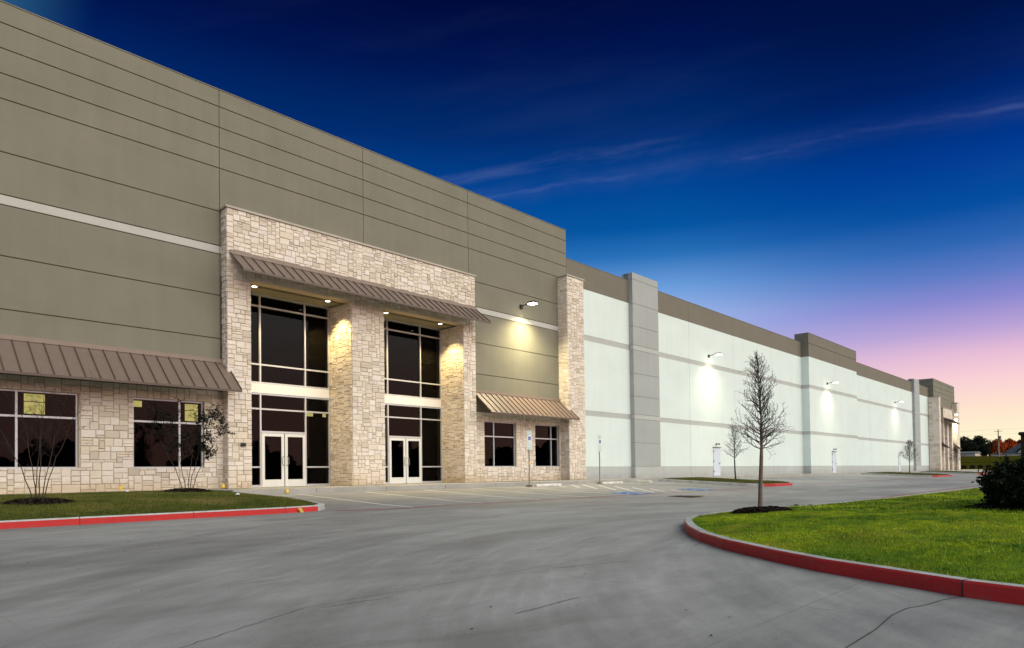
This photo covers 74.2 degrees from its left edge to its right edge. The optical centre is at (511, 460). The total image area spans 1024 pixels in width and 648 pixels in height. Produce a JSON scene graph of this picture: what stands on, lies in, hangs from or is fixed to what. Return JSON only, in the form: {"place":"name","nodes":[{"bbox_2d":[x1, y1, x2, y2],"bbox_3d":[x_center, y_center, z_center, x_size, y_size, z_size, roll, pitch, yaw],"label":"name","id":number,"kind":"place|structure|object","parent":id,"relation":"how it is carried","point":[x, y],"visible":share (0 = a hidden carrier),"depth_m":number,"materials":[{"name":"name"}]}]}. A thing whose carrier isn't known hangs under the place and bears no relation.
{"place":"outdoors","nodes":[
{"label":"outdoors","id":0,"kind":"place"},
{"bbox_2d":[0,490,317,520],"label":"lawn ground","id":1,"kind":"structure","parent":0,"point":[133,508],"depth_m":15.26,"materials":[{"name":"plant"}]},
{"bbox_2d":[0,497,75,505],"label":"mulch","id":2,"kind":"object","parent":1,"relation":"on","point":[33,501],"visible":0.93,"depth_m":15.35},
{"bbox_2d":[0,373,93,498],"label":"multi stem shrub","id":3,"kind":"object","parent":1,"relation":"on","point":[36,435],"visible":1,"depth_m":15.70,"materials":[{"name":"plant"}]},
{"bbox_2d":[162,488,211,492],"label":"mulch","id":4,"kind":"object","parent":1,"relation":"on","point":[177,490],"visible":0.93,"depth_m":20.66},
{"bbox_2d":[146,398,234,487],"bbox_3d":[-10.007,-0.501,21.105,1.372,2.953,2.552,-2,-2,43],"label":"multi stem shrub","id":5,"kind":"object","parent":1,"relation":"on","point":[203,446],"visible":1,"depth_m":21.12,"materials":[{"name":"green plant"}]},
{"bbox_2d":[9,469,981,494],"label":"sidewalk","id":6,"kind":"structure","parent":0,"point":[300,489],"depth_m":29.29,"materials":[{"name":"concrete"}]},
{"bbox_2d":[0,470,1023,647],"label":"parking lot","id":7,"kind":"structure","parent":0,"point":[667,582],"depth_m":6.96,"materials":[{"name":"grey concrete"}]},
{"bbox_2d":[0,493,324,528],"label":"lawn kerb","id":8,"kind":"structure","parent":7,"relation":"on","point":[24,523],"depth_m":14.40,"materials":[{"name":"concrete"}]},
{"bbox_2d":[181,543,698,647],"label":"pavement cracks","id":9,"kind":"object","parent":7,"relation":"on","point":[408,589],"visible":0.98,"depth_m":5.84,"materials":[{"name":"grey concrete"}]},
{"bbox_2d":[0,0,960,494],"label":"warehouse","id":10,"kind":"structure","parent":7,"relation":"on","point":[296,302],"depth_m":28.01,"materials":[{"name":"beige paint"}]},
{"bbox_2d":[0,388,77,469],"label":"window","id":11,"kind":"structure","parent":10,"relation":"in","point":[67,457],"depth_m":20.44,"materials":[{"name":"glass"}]},
{"bbox_2d":[133,397,203,468],"bbox_3d":[-11.737,-0.890,23.164,0.205,2.370,2.310,-2,-2,43],"label":"window","id":12,"kind":"structure","parent":10,"relation":"in","point":[148,451],"depth_m":23.07,"materials":[{"name":"glass"}]},
{"bbox_2d":[262,433,283,486],"bbox_3d":[-9.544,-0.008,27.118,0.143,2.138,0.944,-2,-2,43],"label":"entrance door","id":13,"kind":"structure","parent":10,"relation":"in","point":[272,443],"depth_m":27.15,"materials":[{"name":"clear glass"}]},
{"bbox_2d":[284,434,305,485],"bbox_3d":[-8.883,-0.003,27.828,0.143,2.138,0.915,-2,-2,43],"label":"entrance door","id":14,"kind":"structure","parent":10,"relation":"in","point":[294,444],"depth_m":27.85,"materials":[{"name":"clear glass"}]},
{"bbox_2d":[389,438,405,483],"bbox_3d":[-5.327,0.022,31.645,0.143,2.138,0.939,-2,-2,43],"label":"entrance door","id":15,"kind":"structure","parent":10,"relation":"in","point":[397,446],"depth_m":31.67,"materials":[{"name":"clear glass"}]},
{"bbox_2d":[405,438,421,482],"bbox_3d":[-4.669,0.027,32.352,0.143,2.138,0.910,-2,-2,43],"label":"entrance door","id":16,"kind":"structure","parent":10,"relation":"in","point":[413,471],"depth_m":32.37,"materials":[{"name":"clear glass"}]},
{"bbox_2d":[484,421,514,467],"bbox_3d":[-0.647,-0.810,35.069,0.205,2.370,2.330,-2,-2,43],"label":"window","id":17,"kind":"structure","parent":10,"relation":"in","point":[499,436],"depth_m":35.15,"materials":[{"name":"glass"}]},
{"bbox_2d":[520,300,537,308],"bbox_3d":[0.862,-8.283,36.098,1.056,0.250,0.340,-2,-2,43],"label":"wall lamp","id":18,"kind":"object","parent":10,"relation":"attached to","point":[532,302],"visible":1,"depth_m":35.86,"materials":[{"name":"white metal"}]},
{"bbox_2d":[535,424,558,466],"bbox_3d":[1.870,-0.800,37.841,0.110,2.350,2.120,-2,-2,43],"label":"window","id":19,"kind":"structure","parent":10,"relation":"in","point":[546,436],"depth_m":37.91,"materials":[{"name":"glass"}]},
{"bbox_2d":[713,447,721,475],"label":"side door","id":20,"kind":"structure","parent":10,"relation":"in","point":[716,451],"depth_m":52.74,"materials":[{"name":"paint"}]},
{"bbox_2d":[832,451,836,472],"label":"side door","id":21,"kind":"structure","parent":10,"relation":"in","point":[834,463],"depth_m":70.59,"materials":[{"name":"paint"}]},
{"bbox_2d":[898,455,900,470],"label":"side door","id":22,"kind":"structure","parent":10,"relation":"in","point":[899,460],"depth_m":92.31,"materials":[{"name":"paint"}]},
{"bbox_2d":[526,431,532,486],"bbox_3d":[0.796,-0.072,31.826,0.312,2.614,0.320,-2,-2,43],"label":"parking sign","id":23,"kind":"object","parent":7,"relation":"on","point":[529,440],"visible":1,"depth_m":31.80,"materials":[{"name":"grey metal"}]},
{"bbox_2d":[534,483,561,486],"bbox_3d":[1.728,1.184,32.343,0.160,0.120,1.850,-2,-2,43],"label":"wheel stop","id":24,"kind":"object","parent":7,"relation":"on","point":[543,485],"visible":1,"depth_m":32.14,"materials":[{"name":"concrete"}]},
{"bbox_2d":[300,476,884,506],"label":"parking lines","id":25,"kind":"object","parent":7,"relation":"on","point":[548,494],"visible":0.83,"depth_m":27.76,"materials":[{"name":"white paint"}]},
{"bbox_2d":[597,435,601,483],"bbox_3d":[4.696,-0.043,36.380,0.312,2.600,0.320,-2,-2,43],"label":"parking sign","id":26,"kind":"object","parent":7,"relation":"on","point":[599,445],"visible":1,"depth_m":36.35,"materials":[{"name":"grey metal"}]},
{"bbox_2d":[601,481,622,483],"bbox_3d":[5.384,1.208,36.386,0.160,0.120,1.850,-2,-2,43],"label":"wheel stop","id":27,"kind":"object","parent":7,"relation":"on","point":[618,482],"visible":1,"depth_m":36.35,"materials":[{"name":"concrete"}]},
{"bbox_2d":[616,492,651,494],"bbox_3d":[4.994,1.373,28.138,1.440,0.054,1.440,-2,-2,43],"label":"accessible emblem","id":28,"kind":"object","parent":7,"relation":"on","point":[634,493],"visible":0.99,"depth_m":28.06,"materials":[{"name":"blue paint"}]},
{"bbox_2d":[635,480,651,482],"bbox_3d":[7.472,1.218,38.951,0.160,0.120,1.600,0,-1,-29],"label":"wheel stop","id":29,"kind":"object","parent":7,"relation":"on","point":[645,481],"visible":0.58,"depth_m":38.64,"materials":[{"name":"concrete"}]},
{"bbox_2d":[338,474,979,510],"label":"fire lane lines","id":30,"kind":"object","parent":7,"relation":"on","point":[669,492],"visible":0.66,"depth_m":25.54,"materials":[{"name":"red paint"}]},
{"bbox_2d":[680,489,711,490],"bbox_3d":[8.877,1.401,32.380,1.440,0.054,1.440,-2,-2,43],"label":"accessible emblem","id":31,"kind":"object","parent":7,"relation":"on","point":[696,489],"visible":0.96,"depth_m":32.38,"materials":[{"name":"blue paint"}]},
{"bbox_2d":[660,479,791,485],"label":"planter kerb","id":32,"kind":"structure","parent":7,"relation":"on","point":[723,483],"depth_m":38.76,"materials":[{"name":"concrete"}]},
{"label":"planter ground","id":33,"kind":"structure","parent":32,"relation":"in","visible":0},
{"bbox_2d":[663,477,789,483],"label":"grass","id":34,"kind":"structure","parent":33,"relation":"on","point":[727,480],"depth_m":39.82,"materials":[{"name":"green plant"}]},
{"bbox_2d":[723,425,750,478],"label":"bare tree","id":35,"kind":"object","parent":33,"relation":"on","point":[735,442],"visible":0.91,"depth_m":41.11,"materials":[{"name":"grey plant"}]},
{"bbox_2d":[684,486,1023,605],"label":"island kerb","id":36,"kind":"structure","parent":7,"relation":"on","point":[1009,593],"depth_m":6.93,"materials":[{"name":"concrete"}]},
{"bbox_2d":[845,596,962,647],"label":"pavement joint","id":37,"kind":"object","parent":7,"relation":"on","point":[888,618],"visible":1,"depth_m":5.07,"materials":[{"name":"grey concrete"}]},
{"bbox_2d":[862,473,951,476],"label":"planter kerb","id":38,"kind":"structure","parent":7,"relation":"on","point":[907,475],"depth_m":68.61,"materials":[{"name":"concrete"}]},
{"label":"planter ground","id":39,"kind":"structure","parent":38,"relation":"in","visible":0},
{"bbox_2d":[899,440,917,472],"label":"bare tree","id":40,"kind":"object","parent":39,"relation":"on","point":[909,449],"visible":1,"depth_m":74.19,"materials":[{"name":"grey plant"}]},
{"bbox_2d":[868,472,949,474],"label":"grass","id":41,"kind":"structure","parent":39,"relation":"on","point":[907,473],"depth_m":70.86,"materials":[{"name":"green plant"}]},
{"bbox_2d":[919,471,983,473],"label":"planter kerb","id":42,"kind":"structure","parent":7,"relation":"on","point":[948,472],"depth_m":86.95,"materials":[{"name":"concrete"}]},
{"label":"planter ground","id":43,"kind":"structure","parent":42,"relation":"in","visible":0},
{"bbox_2d":[927,470,984,472],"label":"grass","id":44,"kind":"structure","parent":43,"relation":"on","point":[954,471],"depth_m":88.42,"materials":[{"name":"green plant"}]},
{"bbox_2d":[948,447,964,461],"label":"bare tree","id":45,"kind":"object","parent":43,"relation":"on","point":[956,455],"visible":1,"depth_m":91.10,"materials":[{"name":"grey plant"}]},
{"bbox_2d":[2,0,1023,453],"label":"sky","id":46,"kind":"structure","parent":0,"point":[849,174],"materials":[{"name":"blue"}]},
{"bbox_2d":[669,495,699,496],"bbox_3d":[6.706,1.392,26.270,1.150,0.018,1.000,-2,-2,43],"label":"drain grate","id":47,"kind":"object","parent":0,"point":[683,496],"visible":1,"depth_m":25.94,"materials":[{"name":"metal"}]},
{"bbox_2d":[697,489,1023,583],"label":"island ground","id":48,"kind":"structure","parent":0,"point":[981,564],"depth_m":8.72,"materials":[{"name":"plant"}]},
{"bbox_2d":[727,351,792,506],"bbox_3d":[5.295,-0.637,14.470,1.406,3.495,1.195,-1,-1,3],"label":"bare tree","id":49,"kind":"object","parent":48,"relation":"on","point":[761,441],"visible":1,"depth_m":14.43,"materials":[{"name":"brown plant"}]},
{"bbox_2d":[729,505,793,513],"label":"mulch","id":50,"kind":"object","parent":48,"relation":"on","point":[756,509],"visible":0.93,"depth_m":14.05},
{"bbox_2d":[691,508,1023,584],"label":"grass","id":51,"kind":"structure","parent":48,"relation":"on","point":[984,540],"depth_m":9.44,"materials":[{"name":"green plant"}]},
{"bbox_2d":[787,488,1023,514],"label":"grass","id":52,"kind":"structure","parent":48,"relation":"on","point":[950,501],"depth_m":16.25,"materials":[{"name":"green plant"}]},
{"bbox_2d":[965,502,1023,510],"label":"mulch","id":53,"kind":"object","parent":48,"relation":"on","point":[985,504],"visible":0.45,"depth_m":13.70,"materials":[{"name":"black soil"}]},
{"bbox_2d":[971,453,1023,508],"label":"evergreen bush","id":54,"kind":"object","parent":48,"relation":"on","point":[1003,484],"visible":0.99,"depth_m":13.43,"materials":[{"name":"green plant"}]},
{"bbox_2d":[1018,432,1023,456],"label":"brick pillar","id":55,"kind":"structure","parent":48,"relation":"on","point":[1021,434],"depth_m":15.98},
{"bbox_2d":[960,456,1020,469],"bbox_3d":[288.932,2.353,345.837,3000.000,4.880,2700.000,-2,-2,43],"label":"field","id":56,"kind":"structure","parent":0,"point":[975,461],"depth_m":156.21,"materials":[{"name":"green plant"}]},
{"bbox_2d":[960,436,978,451],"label":"tree","id":57,"kind":"object","parent":56,"relation":"on","point":[966,445],"visible":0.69,"depth_m":197.16,"materials":[{"name":"green plant"}]},
{"bbox_2d":[960,451,980,455],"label":"building","id":58,"kind":"structure","parent":56,"relation":"on","point":[975,453],"depth_m":186.76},
{"bbox_2d":[969,435,994,449],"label":"tree","id":59,"kind":"object","parent":56,"relation":"on","point":[979,440],"visible":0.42,"depth_m":198.42,"materials":[{"name":"green plant"}]},
{"bbox_2d":[978,445,990,455],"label":"tree","id":60,"kind":"object","parent":56,"relation":"on","point":[984,450],"visible":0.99,"depth_m":191.61,"materials":[{"name":"green plant"}]},
{"bbox_2d":[994,429,1000,456],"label":"utility pole","id":61,"kind":"object","parent":56,"relation":"on","point":[999,437],"visible":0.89,"depth_m":163.67,"materials":[{"name":"brown wood"}]},
{"bbox_2d":[989,439,1006,453],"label":"tree","id":62,"kind":"object","parent":56,"relation":"on","point":[1002,447],"visible":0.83,"depth_m":198.92,"materials":[{"name":"orange plant"}]},
{"bbox_2d":[991,453,1020,455],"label":"wall","id":63,"kind":"structure","parent":56,"relation":"on","point":[1015,454],"depth_m":166.35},
{"bbox_2d":[1004,438,1017,453],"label":"tree","id":64,"kind":"object","parent":56,"relation":"on","point":[1009,443],"visible":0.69,"depth_m":198.66,"materials":[{"name":"orange plant"}]},
{"bbox_2d":[1004,443,1020,453],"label":"house","id":65,"kind":"structure","parent":56,"relation":"on","point":[1016,449],"depth_m":174.55,"materials":[{"name":"grey"}]}
]}

